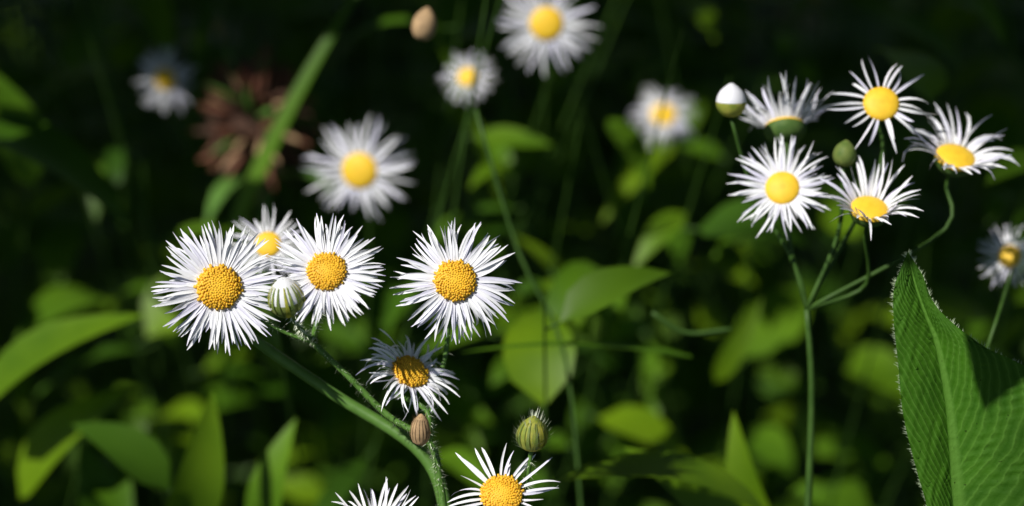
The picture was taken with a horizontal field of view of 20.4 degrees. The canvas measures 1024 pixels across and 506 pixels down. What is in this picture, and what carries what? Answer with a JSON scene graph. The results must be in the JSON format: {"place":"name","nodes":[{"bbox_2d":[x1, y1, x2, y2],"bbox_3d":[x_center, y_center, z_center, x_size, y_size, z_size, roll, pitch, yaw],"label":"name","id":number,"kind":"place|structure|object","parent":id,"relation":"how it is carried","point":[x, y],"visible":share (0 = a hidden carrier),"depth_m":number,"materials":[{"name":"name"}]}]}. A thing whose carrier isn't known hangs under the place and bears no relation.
{"place":"outdoors","nodes":[
{"label":"outdoors","id":0,"kind":"place"},
{"bbox_2d":[133,45,197,113],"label":"flower","id":1,"kind":"object","parent":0,"point":[163,78],"visible":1,"depth_m":0.52,"materials":[{"name":"white plant"}]},
{"bbox_2d":[300,115,415,220],"bbox_3d":[-0.026,-0.014,0.475,0.019,0.016,0.010,0,40,0],"label":"flower","id":2,"kind":"object","parent":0,"point":[360,171],"visible":1,"depth_m":0.47,"materials":[{"name":"white plant"}]},
{"bbox_2d":[227,309,535,505],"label":"plant stems","id":3,"kind":"object","parent":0,"point":[391,425],"visible":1,"depth_m":0.41,"materials":[{"name":"green plant"}]},
{"bbox_2d":[151,220,281,354],"bbox_3d":[-0.041,0.005,0.399,0.019,0.013,0.016,0,40,0],"label":"flower","id":4,"kind":"object","parent":3,"relation":"on","point":[218,287],"visible":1,"depth_m":0.40,"materials":[{"name":"white plant"}]},
{"bbox_2d":[231,203,302,279],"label":"flower","id":5,"kind":"object","parent":3,"relation":"attached to","point":[269,248],"visible":0.6,"depth_m":0.43,"materials":[{"name":"white plant"}]},
{"bbox_2d":[268,213,385,329],"bbox_3d":[-0.026,0.003,0.395,0.016,0.010,0.014,0,40,0],"label":"flower","id":6,"kind":"object","parent":3,"relation":"on","point":[327,273],"visible":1,"depth_m":0.40,"materials":[{"name":"white plant"}]},
{"bbox_2d":[331,478,417,505],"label":"flower","id":7,"kind":"object","parent":3,"relation":"on","point":[385,488],"visible":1,"depth_m":0.40,"materials":[{"name":"white plant"}]},
{"bbox_2d":[356,329,459,419],"bbox_3d":[-0.015,0.018,0.407,0.015,0.008,0.016,0,40,0],"label":"flower","id":8,"kind":"object","parent":3,"relation":"on","point":[408,371],"visible":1,"depth_m":0.41,"materials":[{"name":"white plant"}]},
{"bbox_2d":[410,7,436,445],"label":"brown flower buds","id":9,"kind":"object","parent":3,"relation":"attached to","point":[424,24],"visible":1,"depth_m":0.44,"materials":[{"name":"brown plant"}]},
{"bbox_2d":[389,218,520,342],"bbox_3d":[-0.008,0.004,0.401,0.019,0.013,0.016,0,40,0],"label":"flower","id":10,"kind":"object","parent":3,"relation":"on","point":[453,283],"visible":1,"depth_m":0.40,"materials":[{"name":"white plant"}]},
{"bbox_2d":[447,443,558,505],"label":"flower","id":11,"kind":"object","parent":3,"relation":"on","point":[505,489],"visible":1,"depth_m":0.40,"materials":[{"name":"white plant"}]},
{"bbox_2d":[268,83,856,451],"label":"flower buds","id":12,"kind":"object","parent":3,"relation":"on","point":[286,299],"visible":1,"depth_m":0.40,"materials":[{"name":"green plant"}]},
{"bbox_2d":[438,49,495,106],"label":"flower","id":13,"kind":"object","parent":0,"point":[464,76],"visible":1,"depth_m":0.48,"materials":[{"name":"white plant"}]},
{"bbox_2d":[0,0,961,505],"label":"leaves","id":14,"kind":"object","parent":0,"point":[32,144],"depth_m":0.48,"materials":[{"name":"green plant"}]},
{"bbox_2d":[0,0,1023,393],"bbox_3d":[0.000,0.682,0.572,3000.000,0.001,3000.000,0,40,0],"label":"ground","id":15,"kind":"structure","parent":0,"point":[748,66],"depth_m":1.53,"materials":[{"name":"soil"}]},
{"bbox_2d":[0,0,1023,505],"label":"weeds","id":16,"kind":"object","parent":15,"relation":"on","point":[68,250],"visible":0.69,"depth_m":0.58,"materials":[{"name":"green plant"}]},
{"bbox_2d":[191,44,342,348],"bbox_3d":[-0.047,-0.010,0.526,0.025,0.056,0.033,-12,42,-14],"label":"withered flower","id":17,"kind":"object","parent":16,"relation":"on","point":[246,102],"visible":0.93,"depth_m":0.52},
{"bbox_2d":[497,0,600,76],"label":"flower","id":18,"kind":"object","parent":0,"point":[546,23],"visible":1,"depth_m":0.48,"materials":[{"name":"white plant"}]},
{"bbox_2d":[628,85,696,148],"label":"flower","id":19,"kind":"object","parent":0,"point":[669,117],"visible":0.93,"depth_m":0.53,"materials":[{"name":"white plant"}]},
{"bbox_2d":[729,117,1013,505],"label":"flower stems","id":20,"kind":"object","parent":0,"point":[808,305],"visible":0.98,"depth_m":0.42,"materials":[{"name":"green plant"}]},
{"bbox_2d":[726,136,832,239],"bbox_3d":[0.039,-0.009,0.418,0.016,0.011,0.014,0,40,0],"label":"flower","id":21,"kind":"object","parent":20,"relation":"attached to","point":[781,186],"visible":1,"depth_m":0.42,"materials":[{"name":"white plant"}]},
{"bbox_2d":[739,73,833,145],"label":"flower","id":22,"kind":"object","parent":20,"relation":"attached to","point":[785,126],"visible":1,"depth_m":0.42,"materials":[{"name":"white plant"}]},
{"bbox_2d":[816,154,922,237],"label":"flower","id":23,"kind":"object","parent":20,"relation":"attached to","point":[873,211],"visible":1,"depth_m":0.41,"materials":[{"name":"white plant"}]},
{"bbox_2d":[825,55,938,153],"bbox_3d":[0.055,-0.021,0.419,0.014,0.008,0.014,29,48,30],"label":"flower","id":24,"kind":"object","parent":20,"relation":"attached to","point":[881,103],"visible":1,"depth_m":0.42,"materials":[{"name":"white plant"}]},
{"bbox_2d":[902,103,1018,176],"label":"flower","id":25,"kind":"object","parent":20,"relation":"attached to","point":[958,159],"visible":1,"depth_m":0.42,"materials":[{"name":"white plant"}]},
{"bbox_2d":[975,223,1023,287],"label":"flower","id":26,"kind":"object","parent":20,"relation":"attached to","point":[1009,255],"visible":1,"depth_m":0.45,"materials":[{"name":"white plant"}]},
{"bbox_2d":[890,248,1023,505],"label":"leaf","id":27,"kind":"object","parent":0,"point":[962,398],"visible":1,"depth_m":0.40,"materials":[{"name":"green plant"}]}
]}

